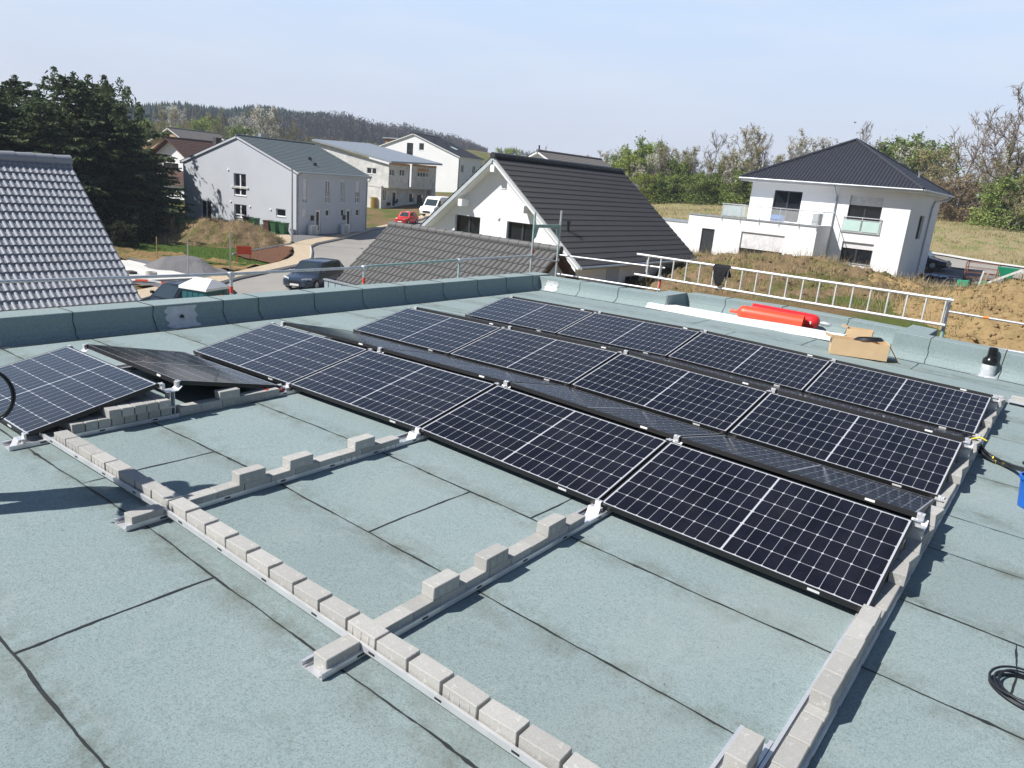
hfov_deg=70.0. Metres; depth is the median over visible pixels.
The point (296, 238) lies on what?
forecourt
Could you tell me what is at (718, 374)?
solar panel
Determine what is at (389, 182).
unfinished house
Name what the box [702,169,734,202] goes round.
green bush
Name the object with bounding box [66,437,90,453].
paving block
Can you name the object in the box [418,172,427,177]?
window
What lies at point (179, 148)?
gable house
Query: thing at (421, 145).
window
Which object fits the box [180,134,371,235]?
semi detached house
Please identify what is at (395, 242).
pitched garage
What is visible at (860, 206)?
window
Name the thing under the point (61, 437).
paving block
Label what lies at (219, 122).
budding tree
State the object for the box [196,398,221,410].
paving block
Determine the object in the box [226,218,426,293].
street
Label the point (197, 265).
gravel heap
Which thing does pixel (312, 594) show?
paving block
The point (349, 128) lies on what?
bare forest
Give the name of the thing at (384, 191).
window
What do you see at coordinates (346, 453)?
paving block
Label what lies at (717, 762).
ballast rail
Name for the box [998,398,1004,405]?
paving block
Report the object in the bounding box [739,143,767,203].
budding tree
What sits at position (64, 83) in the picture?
conifer
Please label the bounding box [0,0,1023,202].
sky
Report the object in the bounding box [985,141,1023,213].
budding tree
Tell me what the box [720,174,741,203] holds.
green bush
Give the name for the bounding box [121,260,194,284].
foundation slab
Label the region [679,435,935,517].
solar panel
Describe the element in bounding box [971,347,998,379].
vent pipe
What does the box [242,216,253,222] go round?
wheelie bin
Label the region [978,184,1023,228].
green bush
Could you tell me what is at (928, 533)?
paving block
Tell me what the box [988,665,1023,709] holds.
cable coil
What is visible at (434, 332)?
solar panel
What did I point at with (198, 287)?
portable toilet
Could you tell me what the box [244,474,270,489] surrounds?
paving block
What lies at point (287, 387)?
foot support
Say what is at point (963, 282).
plastic crate
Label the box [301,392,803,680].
ballast rail
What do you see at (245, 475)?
paving block
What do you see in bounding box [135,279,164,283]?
barrier tape
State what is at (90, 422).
paving block
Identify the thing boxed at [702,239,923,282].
weed stalks
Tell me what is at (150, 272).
shaft ring
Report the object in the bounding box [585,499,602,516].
foot support
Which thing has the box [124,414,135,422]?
paving block
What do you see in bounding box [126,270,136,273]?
block
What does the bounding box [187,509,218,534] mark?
paving block
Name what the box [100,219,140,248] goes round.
dark bush
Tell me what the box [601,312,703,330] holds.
solar panel
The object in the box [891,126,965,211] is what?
green bush
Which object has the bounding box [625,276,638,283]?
window
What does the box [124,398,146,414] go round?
paving block
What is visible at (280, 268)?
kerb
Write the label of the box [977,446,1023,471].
power cable
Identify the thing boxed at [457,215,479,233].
window
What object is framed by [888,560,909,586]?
paving block
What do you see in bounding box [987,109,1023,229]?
bare tree
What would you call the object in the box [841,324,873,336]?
cardboard box
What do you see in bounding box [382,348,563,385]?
solar panel
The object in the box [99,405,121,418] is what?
paving block
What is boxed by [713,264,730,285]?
jacket
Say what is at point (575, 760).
paving block
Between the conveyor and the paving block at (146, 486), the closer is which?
the paving block at (146, 486)
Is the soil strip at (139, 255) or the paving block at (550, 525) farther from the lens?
the soil strip at (139, 255)
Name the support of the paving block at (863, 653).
on the ballast rail at (781, 737)
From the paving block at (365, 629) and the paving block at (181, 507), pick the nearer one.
the paving block at (365, 629)
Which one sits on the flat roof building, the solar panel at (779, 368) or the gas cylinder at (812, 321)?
the gas cylinder at (812, 321)
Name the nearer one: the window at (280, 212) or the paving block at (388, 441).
the paving block at (388, 441)
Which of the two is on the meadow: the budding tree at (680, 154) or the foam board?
the budding tree at (680, 154)
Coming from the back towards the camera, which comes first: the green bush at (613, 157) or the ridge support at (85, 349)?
the green bush at (613, 157)
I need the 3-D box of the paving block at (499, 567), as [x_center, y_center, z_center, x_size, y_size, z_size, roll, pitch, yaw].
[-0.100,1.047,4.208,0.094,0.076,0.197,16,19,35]
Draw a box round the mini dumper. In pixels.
[998,266,1019,280]
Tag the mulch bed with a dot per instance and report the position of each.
(278, 253)
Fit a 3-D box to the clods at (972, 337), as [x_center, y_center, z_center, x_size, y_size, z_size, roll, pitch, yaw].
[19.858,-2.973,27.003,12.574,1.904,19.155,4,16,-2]
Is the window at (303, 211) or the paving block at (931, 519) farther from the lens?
the window at (303, 211)
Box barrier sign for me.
[237,246,251,261]
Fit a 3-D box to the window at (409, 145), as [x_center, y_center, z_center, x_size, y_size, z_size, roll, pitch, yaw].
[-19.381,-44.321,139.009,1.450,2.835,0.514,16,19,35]
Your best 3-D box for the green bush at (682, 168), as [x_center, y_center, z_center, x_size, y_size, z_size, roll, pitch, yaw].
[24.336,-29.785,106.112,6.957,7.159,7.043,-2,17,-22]
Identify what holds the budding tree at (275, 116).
on the hills
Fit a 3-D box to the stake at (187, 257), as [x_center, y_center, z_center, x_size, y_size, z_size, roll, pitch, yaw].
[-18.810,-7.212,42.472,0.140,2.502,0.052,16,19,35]
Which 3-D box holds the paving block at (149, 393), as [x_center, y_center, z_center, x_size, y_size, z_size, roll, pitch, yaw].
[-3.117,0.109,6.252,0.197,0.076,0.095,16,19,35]
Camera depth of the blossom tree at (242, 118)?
190.77 m
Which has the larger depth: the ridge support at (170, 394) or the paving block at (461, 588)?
the ridge support at (170, 394)
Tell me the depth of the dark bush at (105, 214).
52.72 m
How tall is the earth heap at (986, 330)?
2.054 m
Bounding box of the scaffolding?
[0,210,1023,352]
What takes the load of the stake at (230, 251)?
on the ground at (379, 216)
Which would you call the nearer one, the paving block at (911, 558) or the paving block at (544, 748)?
the paving block at (544, 748)
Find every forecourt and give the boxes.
[293,228,367,241]
[919,267,1007,286]
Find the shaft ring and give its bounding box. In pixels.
[145,271,156,274]
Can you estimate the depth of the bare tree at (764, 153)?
97.37 m
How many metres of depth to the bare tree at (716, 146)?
101.28 m
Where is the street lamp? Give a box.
[290,168,293,243]
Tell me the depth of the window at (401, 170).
106.18 m
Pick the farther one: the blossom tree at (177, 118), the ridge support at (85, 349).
the blossom tree at (177, 118)
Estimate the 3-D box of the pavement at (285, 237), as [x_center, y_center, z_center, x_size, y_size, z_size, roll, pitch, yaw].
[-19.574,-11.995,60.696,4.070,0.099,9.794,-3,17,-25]
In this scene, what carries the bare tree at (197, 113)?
on the hills
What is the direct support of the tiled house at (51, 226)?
on the ground at (379, 216)
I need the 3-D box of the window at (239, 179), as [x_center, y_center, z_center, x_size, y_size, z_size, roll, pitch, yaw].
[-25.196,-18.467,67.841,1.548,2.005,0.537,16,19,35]
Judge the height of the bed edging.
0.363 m
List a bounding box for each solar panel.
[0,346,158,437]
[87,344,278,387]
[193,323,367,385]
[284,322,438,353]
[290,350,495,430]
[353,308,500,355]
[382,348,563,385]
[417,307,544,332]
[420,385,667,503]
[449,328,618,386]
[465,297,592,334]
[508,382,721,438]
[511,327,659,356]
[513,296,598,312]
[556,313,699,357]
[571,353,767,434]
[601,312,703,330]
[601,441,913,611]
[628,351,796,391]
[667,332,830,392]
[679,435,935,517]
[707,331,831,360]
[728,392,962,498]
[775,390,973,441]
[804,362,991,435]
[836,360,997,397]
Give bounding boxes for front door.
[315,210,319,231]
[346,209,350,228]
[391,190,396,206]
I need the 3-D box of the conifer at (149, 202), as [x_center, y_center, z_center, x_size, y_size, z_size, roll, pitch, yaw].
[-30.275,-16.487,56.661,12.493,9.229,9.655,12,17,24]
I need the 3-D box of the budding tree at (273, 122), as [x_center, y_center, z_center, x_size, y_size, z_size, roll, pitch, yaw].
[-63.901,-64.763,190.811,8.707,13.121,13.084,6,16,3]
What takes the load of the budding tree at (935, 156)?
on the meadow
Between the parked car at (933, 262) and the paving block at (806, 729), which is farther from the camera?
the parked car at (933, 262)
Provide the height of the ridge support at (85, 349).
0.314 m
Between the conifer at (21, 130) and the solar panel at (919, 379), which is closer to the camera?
the solar panel at (919, 379)
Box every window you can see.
[164,162,177,167]
[202,200,211,217]
[234,173,245,196]
[235,204,246,217]
[276,208,285,217]
[302,210,306,217]
[303,179,305,202]
[325,180,329,203]
[340,181,344,203]
[355,182,359,203]
[367,167,375,174]
[383,190,385,200]
[400,169,404,176]
[407,143,412,154]
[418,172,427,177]
[419,143,423,150]
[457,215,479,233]
[508,221,532,241]
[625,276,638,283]
[839,241,873,265]
[847,196,883,230]
[915,216,921,238]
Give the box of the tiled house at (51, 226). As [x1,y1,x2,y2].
[0,151,141,311]
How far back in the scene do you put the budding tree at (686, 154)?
105.96 m
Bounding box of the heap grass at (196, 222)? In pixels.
[141,216,288,248]
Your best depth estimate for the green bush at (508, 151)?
286.82 m
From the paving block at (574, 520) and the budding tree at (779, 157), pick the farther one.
the budding tree at (779, 157)
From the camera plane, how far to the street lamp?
58.26 m
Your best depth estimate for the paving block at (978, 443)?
7.10 m
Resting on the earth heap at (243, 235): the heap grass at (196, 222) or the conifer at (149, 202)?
the heap grass at (196, 222)
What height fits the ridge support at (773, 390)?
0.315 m
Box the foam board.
[646,302,845,340]
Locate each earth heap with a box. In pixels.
[133,218,284,248]
[624,252,954,301]
[837,274,924,292]
[893,279,1023,351]
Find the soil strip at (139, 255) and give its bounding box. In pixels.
[114,246,261,270]
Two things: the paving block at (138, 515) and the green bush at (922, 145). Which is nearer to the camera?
the paving block at (138, 515)
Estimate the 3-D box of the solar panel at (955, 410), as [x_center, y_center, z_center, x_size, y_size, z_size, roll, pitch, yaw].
[4.427,0.134,8.435,1.757,0.036,1.034,18,32,35]
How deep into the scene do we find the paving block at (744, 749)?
2.87 m
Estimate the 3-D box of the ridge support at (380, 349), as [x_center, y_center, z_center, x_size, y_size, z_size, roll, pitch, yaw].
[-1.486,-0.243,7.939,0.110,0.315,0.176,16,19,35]
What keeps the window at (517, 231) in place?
in the gable house at (610, 213)
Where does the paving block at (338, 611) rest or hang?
on the ballast rail at (492, 735)
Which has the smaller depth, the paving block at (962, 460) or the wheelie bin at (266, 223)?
the paving block at (962, 460)
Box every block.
[54,430,77,446]
[62,419,84,433]
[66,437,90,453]
[77,415,97,430]
[78,444,103,461]
[88,412,110,428]
[92,452,117,470]
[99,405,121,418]
[106,460,132,478]
[111,417,123,425]
[114,401,133,416]
[120,468,145,488]
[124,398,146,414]
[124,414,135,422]
[124,503,164,524]
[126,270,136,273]
[135,477,162,498]
[136,396,157,411]
[136,412,147,420]
[142,391,155,396]
[148,394,169,409]
[148,409,159,418]
[152,486,181,508]
[160,406,171,415]
[169,497,199,521]
[175,401,201,415]
[182,488,216,504]
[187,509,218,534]
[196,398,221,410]
[206,521,238,547]
[210,481,243,497]
[214,387,239,399]
[222,395,241,406]
[226,534,260,562]
[232,464,265,484]
[240,390,260,402]
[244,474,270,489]
[247,549,282,577]
[257,387,279,398]
[266,467,294,483]
[270,563,306,594]
[282,451,312,469]
[294,579,331,611]
[295,460,318,473]
[313,452,339,466]
[314,634,359,670]
[320,596,359,630]
[334,448,360,462]
[347,613,388,650]
[348,433,374,450]
[361,441,380,453]
[373,605,412,632]
[375,435,399,448]
[377,633,419,671]
[401,594,440,619]
[409,653,453,694]
[422,568,459,599]
[440,580,465,603]
[442,675,490,719]
[459,566,489,588]
[474,543,508,570]
[479,699,529,746]
[489,556,510,575]
[508,541,531,563]
[518,724,571,767]
[521,532,550,551]
[536,513,565,536]
[550,525,567,541]
[563,752,599,767]
[566,512,584,531]
[722,727,764,767]
[769,763,780,767]
[771,736,808,767]
[788,712,822,753]
[803,699,836,728]
[808,669,843,711]
[823,650,854,686]
[836,634,865,670]
[836,679,847,703]
[845,619,872,650]
[847,660,858,684]
[856,604,881,635]
[857,642,868,665]
[868,626,877,645]
[872,592,893,616]
[872,606,885,631]
[879,579,900,602]
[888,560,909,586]
[895,549,919,571]
[903,537,921,553]
[922,526,934,543]
[924,505,944,522]
[924,514,935,527]
[934,497,947,508]
[939,490,951,501]
[942,483,955,496]
[948,468,961,484]
[952,462,968,475]
[956,456,968,464]
[969,450,976,461]
[970,440,981,449]
[977,428,986,436]
[981,416,991,427]
[984,413,996,421]
[986,409,996,414]
[996,405,1001,412]
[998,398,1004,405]
[1011,395,1023,401]
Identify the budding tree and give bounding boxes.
[147,103,177,130]
[152,121,164,132]
[177,119,193,129]
[206,109,231,137]
[245,105,292,139]
[255,109,279,138]
[272,122,308,142]
[597,147,622,164]
[629,156,665,184]
[649,143,679,174]
[665,153,688,171]
[667,147,694,175]
[683,145,700,174]
[693,160,707,174]
[704,159,716,178]
[717,141,740,174]
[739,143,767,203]
[765,154,785,164]
[910,147,954,181]
[917,139,979,218]
[960,154,1012,206]
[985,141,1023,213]
[992,175,1023,230]
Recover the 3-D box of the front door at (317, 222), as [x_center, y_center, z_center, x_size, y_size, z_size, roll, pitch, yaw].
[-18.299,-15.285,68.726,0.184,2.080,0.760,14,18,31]
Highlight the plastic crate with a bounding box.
[956,279,969,286]
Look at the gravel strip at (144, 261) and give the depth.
44.66 m
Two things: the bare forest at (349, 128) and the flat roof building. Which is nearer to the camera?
the flat roof building
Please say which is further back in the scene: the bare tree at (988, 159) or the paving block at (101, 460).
the bare tree at (988, 159)
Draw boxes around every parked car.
[142,280,236,300]
[283,258,344,288]
[395,211,418,223]
[925,250,951,269]
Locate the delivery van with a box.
[419,196,447,215]
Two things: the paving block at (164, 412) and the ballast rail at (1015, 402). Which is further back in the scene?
the ballast rail at (1015, 402)
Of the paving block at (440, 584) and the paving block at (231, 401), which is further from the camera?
the paving block at (231, 401)
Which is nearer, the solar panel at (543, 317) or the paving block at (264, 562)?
the paving block at (264, 562)
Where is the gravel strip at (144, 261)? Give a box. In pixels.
[127,257,227,286]
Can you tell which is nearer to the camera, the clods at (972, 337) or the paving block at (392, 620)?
the paving block at (392, 620)
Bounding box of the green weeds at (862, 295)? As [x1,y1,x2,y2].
[642,250,1023,340]
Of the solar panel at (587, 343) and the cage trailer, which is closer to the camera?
the solar panel at (587, 343)
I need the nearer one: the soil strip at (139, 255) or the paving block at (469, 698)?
the paving block at (469, 698)
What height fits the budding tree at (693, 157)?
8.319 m
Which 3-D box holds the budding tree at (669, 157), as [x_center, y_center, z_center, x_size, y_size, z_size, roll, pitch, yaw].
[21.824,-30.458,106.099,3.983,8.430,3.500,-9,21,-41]
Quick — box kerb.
[141,216,428,298]
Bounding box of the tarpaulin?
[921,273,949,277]
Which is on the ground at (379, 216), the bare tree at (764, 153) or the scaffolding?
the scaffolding
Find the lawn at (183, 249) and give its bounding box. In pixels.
[117,217,282,264]
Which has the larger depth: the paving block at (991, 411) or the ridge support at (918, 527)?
the paving block at (991, 411)
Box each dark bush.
[94,200,142,225]
[100,211,157,242]
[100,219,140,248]
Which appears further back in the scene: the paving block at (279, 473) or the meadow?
the meadow
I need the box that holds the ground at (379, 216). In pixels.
[120,143,1023,337]
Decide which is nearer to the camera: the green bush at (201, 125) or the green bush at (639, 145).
the green bush at (639, 145)
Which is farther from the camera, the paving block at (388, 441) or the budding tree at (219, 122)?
the budding tree at (219, 122)
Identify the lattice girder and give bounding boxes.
[634,253,953,326]
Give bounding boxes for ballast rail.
[2,338,553,450]
[39,428,572,767]
[114,361,662,531]
[115,320,468,369]
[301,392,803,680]
[709,725,773,767]
[758,399,1005,767]
[1008,397,1023,404]
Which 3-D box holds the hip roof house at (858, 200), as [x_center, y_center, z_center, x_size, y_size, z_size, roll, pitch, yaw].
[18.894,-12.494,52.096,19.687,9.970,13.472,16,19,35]
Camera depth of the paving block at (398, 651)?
3.31 m
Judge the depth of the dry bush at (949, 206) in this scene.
82.48 m
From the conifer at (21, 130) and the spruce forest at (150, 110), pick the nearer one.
the conifer at (21, 130)
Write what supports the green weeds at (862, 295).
on the earth heap at (778, 283)
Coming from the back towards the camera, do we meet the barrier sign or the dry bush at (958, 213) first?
the dry bush at (958, 213)
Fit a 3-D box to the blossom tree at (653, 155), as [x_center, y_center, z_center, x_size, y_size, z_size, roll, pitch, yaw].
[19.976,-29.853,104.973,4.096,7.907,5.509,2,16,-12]
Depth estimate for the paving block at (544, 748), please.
2.84 m
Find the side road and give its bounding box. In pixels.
[934,255,1023,278]
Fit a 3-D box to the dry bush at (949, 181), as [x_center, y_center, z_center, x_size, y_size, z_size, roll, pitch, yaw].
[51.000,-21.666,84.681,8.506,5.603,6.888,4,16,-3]
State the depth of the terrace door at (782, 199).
48.29 m
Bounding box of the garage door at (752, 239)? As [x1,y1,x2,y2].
[739,231,784,254]
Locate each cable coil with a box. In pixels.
[0,372,15,419]
[853,337,883,341]
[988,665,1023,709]
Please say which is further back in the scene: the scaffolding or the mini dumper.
the mini dumper
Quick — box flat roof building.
[0,272,1023,767]
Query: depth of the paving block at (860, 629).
3.75 m
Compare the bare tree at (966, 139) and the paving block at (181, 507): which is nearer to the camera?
the paving block at (181, 507)
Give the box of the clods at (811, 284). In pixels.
[644,252,945,298]
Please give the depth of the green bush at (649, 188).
103.08 m
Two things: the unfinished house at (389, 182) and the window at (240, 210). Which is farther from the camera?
the unfinished house at (389, 182)
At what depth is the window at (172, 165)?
95.52 m
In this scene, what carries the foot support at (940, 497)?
on the ballast rail at (781, 737)
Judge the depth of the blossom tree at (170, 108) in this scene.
184.18 m
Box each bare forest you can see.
[278,107,487,151]
[499,147,533,155]
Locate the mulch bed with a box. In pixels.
[236,246,292,262]
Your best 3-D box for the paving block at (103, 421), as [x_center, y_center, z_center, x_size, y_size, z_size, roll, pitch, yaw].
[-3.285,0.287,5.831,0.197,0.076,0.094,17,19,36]
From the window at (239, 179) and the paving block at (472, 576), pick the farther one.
the window at (239, 179)
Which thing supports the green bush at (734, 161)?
on the meadow
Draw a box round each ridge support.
[67,343,88,352]
[158,380,181,418]
[369,347,383,352]
[494,380,510,387]
[666,434,682,444]
[766,388,776,393]
[903,512,928,547]
[955,438,973,462]
[985,394,999,413]
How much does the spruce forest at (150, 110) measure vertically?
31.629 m
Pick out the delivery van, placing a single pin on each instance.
(432, 204)
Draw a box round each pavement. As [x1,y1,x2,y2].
[137,214,430,297]
[278,235,294,246]
[932,252,1023,267]
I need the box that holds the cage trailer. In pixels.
[962,261,1000,284]
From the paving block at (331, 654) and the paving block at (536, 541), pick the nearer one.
the paving block at (331, 654)
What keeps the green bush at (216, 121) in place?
on the hills
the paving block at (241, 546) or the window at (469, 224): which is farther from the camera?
the window at (469, 224)
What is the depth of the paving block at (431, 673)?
3.19 m
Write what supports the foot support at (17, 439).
on the ballast rail at (34, 440)
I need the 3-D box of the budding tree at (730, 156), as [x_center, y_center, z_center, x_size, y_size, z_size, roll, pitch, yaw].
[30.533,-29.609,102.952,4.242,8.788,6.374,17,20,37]
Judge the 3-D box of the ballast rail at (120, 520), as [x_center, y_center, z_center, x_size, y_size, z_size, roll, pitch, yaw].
[0.612,0.062,7.897,0.147,0.032,9.400,16,19,35]
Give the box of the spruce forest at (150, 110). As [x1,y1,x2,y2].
[114,100,330,139]
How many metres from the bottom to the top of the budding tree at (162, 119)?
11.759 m
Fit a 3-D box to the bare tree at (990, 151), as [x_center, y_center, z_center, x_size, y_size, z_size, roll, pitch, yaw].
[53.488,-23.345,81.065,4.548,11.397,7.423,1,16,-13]
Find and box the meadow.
[651,202,1023,267]
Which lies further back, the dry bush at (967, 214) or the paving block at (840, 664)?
the dry bush at (967, 214)
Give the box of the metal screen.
[323,278,352,287]
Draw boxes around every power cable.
[961,431,1023,470]
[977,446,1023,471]
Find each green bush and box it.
[135,118,164,140]
[190,116,221,135]
[191,115,229,136]
[225,124,253,137]
[495,146,519,154]
[608,153,658,190]
[608,154,624,167]
[616,142,672,175]
[618,130,667,197]
[630,171,663,204]
[645,170,682,203]
[655,174,688,202]
[656,153,699,201]
[671,174,700,203]
[677,171,725,204]
[678,173,703,201]
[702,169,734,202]
[710,160,743,202]
[717,168,757,205]
[718,153,754,179]
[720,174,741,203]
[734,179,750,204]
[875,135,924,169]
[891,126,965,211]
[965,166,1023,229]
[971,200,1013,224]
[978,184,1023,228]
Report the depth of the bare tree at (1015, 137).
77.60 m
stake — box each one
[187,238,188,273]
[230,231,230,271]
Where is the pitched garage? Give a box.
[336,221,578,284]
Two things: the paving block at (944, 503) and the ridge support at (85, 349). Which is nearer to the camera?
the paving block at (944, 503)
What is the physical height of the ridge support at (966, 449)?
0.315 m
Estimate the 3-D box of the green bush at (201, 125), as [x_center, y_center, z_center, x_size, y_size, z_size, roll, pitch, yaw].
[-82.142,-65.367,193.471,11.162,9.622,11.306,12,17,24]
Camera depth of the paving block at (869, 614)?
3.90 m
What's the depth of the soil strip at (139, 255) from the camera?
47.89 m
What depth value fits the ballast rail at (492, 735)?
3.54 m
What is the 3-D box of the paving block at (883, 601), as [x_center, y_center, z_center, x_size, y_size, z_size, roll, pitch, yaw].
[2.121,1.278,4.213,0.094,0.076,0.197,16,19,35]
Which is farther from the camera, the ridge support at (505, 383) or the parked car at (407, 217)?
the parked car at (407, 217)
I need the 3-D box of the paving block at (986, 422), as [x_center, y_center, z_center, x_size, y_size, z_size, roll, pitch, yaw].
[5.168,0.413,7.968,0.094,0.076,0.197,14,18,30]
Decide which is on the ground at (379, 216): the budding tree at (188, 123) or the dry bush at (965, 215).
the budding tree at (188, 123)
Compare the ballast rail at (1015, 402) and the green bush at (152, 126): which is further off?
the green bush at (152, 126)
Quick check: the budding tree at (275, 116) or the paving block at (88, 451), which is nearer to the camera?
the paving block at (88, 451)
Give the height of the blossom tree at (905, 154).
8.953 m
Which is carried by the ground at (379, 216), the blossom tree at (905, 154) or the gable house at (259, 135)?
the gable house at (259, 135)
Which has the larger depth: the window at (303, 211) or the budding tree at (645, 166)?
the budding tree at (645, 166)
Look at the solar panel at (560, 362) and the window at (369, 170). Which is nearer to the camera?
the solar panel at (560, 362)
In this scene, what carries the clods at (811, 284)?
on the earth heap at (778, 283)
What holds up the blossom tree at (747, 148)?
on the meadow
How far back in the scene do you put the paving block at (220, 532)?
4.14 m
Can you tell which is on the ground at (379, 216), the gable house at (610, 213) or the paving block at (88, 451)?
the gable house at (610, 213)
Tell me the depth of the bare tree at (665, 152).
107.45 m
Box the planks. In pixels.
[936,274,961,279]
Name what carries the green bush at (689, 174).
on the meadow
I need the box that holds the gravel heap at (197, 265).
[144,255,220,273]
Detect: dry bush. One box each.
[315,135,343,150]
[638,169,677,202]
[930,174,986,221]
[934,173,986,219]
[947,205,974,221]
[955,207,977,222]
[964,205,978,221]
[968,187,1010,227]
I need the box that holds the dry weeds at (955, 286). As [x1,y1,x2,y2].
[619,247,1023,321]
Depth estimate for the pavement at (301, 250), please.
51.27 m
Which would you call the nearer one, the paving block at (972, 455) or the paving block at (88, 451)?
the paving block at (88, 451)
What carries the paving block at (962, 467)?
on the paving block
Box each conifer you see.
[0,74,81,155]
[0,88,53,151]
[0,88,93,183]
[0,94,131,215]
[13,66,168,225]
[36,74,184,201]
[70,89,166,202]
[71,109,194,232]
[80,86,163,173]
[126,154,195,224]
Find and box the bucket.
[1017,472,1023,507]
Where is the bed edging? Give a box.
[232,242,291,254]
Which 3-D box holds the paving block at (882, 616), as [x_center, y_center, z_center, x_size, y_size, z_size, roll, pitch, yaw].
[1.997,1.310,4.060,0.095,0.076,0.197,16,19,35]
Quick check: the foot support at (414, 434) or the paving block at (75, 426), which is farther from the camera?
the foot support at (414, 434)
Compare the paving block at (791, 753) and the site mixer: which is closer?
the paving block at (791, 753)
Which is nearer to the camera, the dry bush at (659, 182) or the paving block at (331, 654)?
the paving block at (331, 654)
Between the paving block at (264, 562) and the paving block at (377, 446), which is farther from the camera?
the paving block at (377, 446)
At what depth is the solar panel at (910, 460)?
6.59 m
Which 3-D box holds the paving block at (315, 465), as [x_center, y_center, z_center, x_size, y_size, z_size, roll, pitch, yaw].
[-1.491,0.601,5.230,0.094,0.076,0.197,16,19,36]
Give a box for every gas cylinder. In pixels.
[730,306,804,326]
[752,303,830,328]
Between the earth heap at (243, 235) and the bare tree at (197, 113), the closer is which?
the earth heap at (243, 235)
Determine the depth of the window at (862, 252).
46.15 m
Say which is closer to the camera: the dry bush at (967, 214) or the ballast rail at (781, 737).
the ballast rail at (781, 737)
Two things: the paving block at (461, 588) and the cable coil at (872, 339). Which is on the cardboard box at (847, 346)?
the cable coil at (872, 339)
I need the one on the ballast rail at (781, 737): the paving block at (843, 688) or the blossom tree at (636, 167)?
the paving block at (843, 688)
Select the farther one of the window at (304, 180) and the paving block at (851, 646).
the window at (304, 180)
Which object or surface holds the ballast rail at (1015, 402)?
on the flat roof building
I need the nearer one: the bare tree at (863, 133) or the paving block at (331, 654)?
the paving block at (331, 654)
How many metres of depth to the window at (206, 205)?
70.29 m
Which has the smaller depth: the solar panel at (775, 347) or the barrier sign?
the solar panel at (775, 347)
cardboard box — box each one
[825,332,898,362]
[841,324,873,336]
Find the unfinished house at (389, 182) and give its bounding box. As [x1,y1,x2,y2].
[312,139,441,208]
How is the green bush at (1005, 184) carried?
on the meadow
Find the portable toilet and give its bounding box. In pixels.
[178,277,228,297]
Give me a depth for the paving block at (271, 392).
6.91 m
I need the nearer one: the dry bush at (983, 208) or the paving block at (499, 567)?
the paving block at (499, 567)
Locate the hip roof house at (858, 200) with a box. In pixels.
[663,138,953,279]
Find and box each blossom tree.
[155,103,183,128]
[168,109,187,128]
[224,112,243,133]
[235,115,255,134]
[244,103,285,138]
[626,161,651,189]
[639,148,662,182]
[707,122,770,203]
[781,136,810,160]
[792,128,831,155]
[893,143,927,172]
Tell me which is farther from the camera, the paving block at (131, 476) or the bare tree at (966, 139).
the bare tree at (966, 139)
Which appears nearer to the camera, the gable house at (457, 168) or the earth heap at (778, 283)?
the earth heap at (778, 283)
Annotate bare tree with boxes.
[182,105,200,121]
[291,127,304,140]
[657,139,673,171]
[682,131,731,179]
[738,132,773,182]
[856,121,892,151]
[927,105,1016,215]
[961,82,1023,226]
[964,136,1005,189]
[966,120,1020,191]
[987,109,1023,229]
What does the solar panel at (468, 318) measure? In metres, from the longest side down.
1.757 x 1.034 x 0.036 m
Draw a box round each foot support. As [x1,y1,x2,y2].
[10,431,28,445]
[277,382,290,392]
[406,427,421,441]
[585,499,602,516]
[936,495,944,501]
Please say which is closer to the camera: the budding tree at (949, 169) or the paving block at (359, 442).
the paving block at (359, 442)
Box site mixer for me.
[370,197,376,207]
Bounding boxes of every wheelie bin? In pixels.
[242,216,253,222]
[249,218,260,225]
[262,220,273,231]
[269,221,279,232]
[278,222,289,234]
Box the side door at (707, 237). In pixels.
[699,228,714,253]
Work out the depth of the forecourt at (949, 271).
51.50 m
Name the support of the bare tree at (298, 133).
on the hills
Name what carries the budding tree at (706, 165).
on the meadow
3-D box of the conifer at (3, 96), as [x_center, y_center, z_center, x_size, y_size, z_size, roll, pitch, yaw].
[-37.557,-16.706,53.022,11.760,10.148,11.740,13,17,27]
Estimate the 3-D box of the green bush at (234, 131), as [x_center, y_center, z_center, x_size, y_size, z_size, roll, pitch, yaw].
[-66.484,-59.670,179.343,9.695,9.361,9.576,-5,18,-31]
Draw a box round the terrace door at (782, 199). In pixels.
[771,190,802,221]
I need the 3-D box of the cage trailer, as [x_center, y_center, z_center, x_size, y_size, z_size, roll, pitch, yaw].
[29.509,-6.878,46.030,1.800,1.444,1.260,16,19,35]
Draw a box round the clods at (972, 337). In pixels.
[855,272,1023,346]
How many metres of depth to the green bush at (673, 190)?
104.90 m
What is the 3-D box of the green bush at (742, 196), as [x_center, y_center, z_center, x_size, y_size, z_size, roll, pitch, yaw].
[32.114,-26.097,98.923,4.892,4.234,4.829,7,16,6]
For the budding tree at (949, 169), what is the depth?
85.72 m
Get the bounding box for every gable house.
[146,127,221,148]
[152,136,220,199]
[221,133,264,140]
[369,132,484,191]
[420,152,697,286]
[528,145,639,188]
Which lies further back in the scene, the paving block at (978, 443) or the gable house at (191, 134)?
the gable house at (191, 134)
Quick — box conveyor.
[988,269,1023,282]

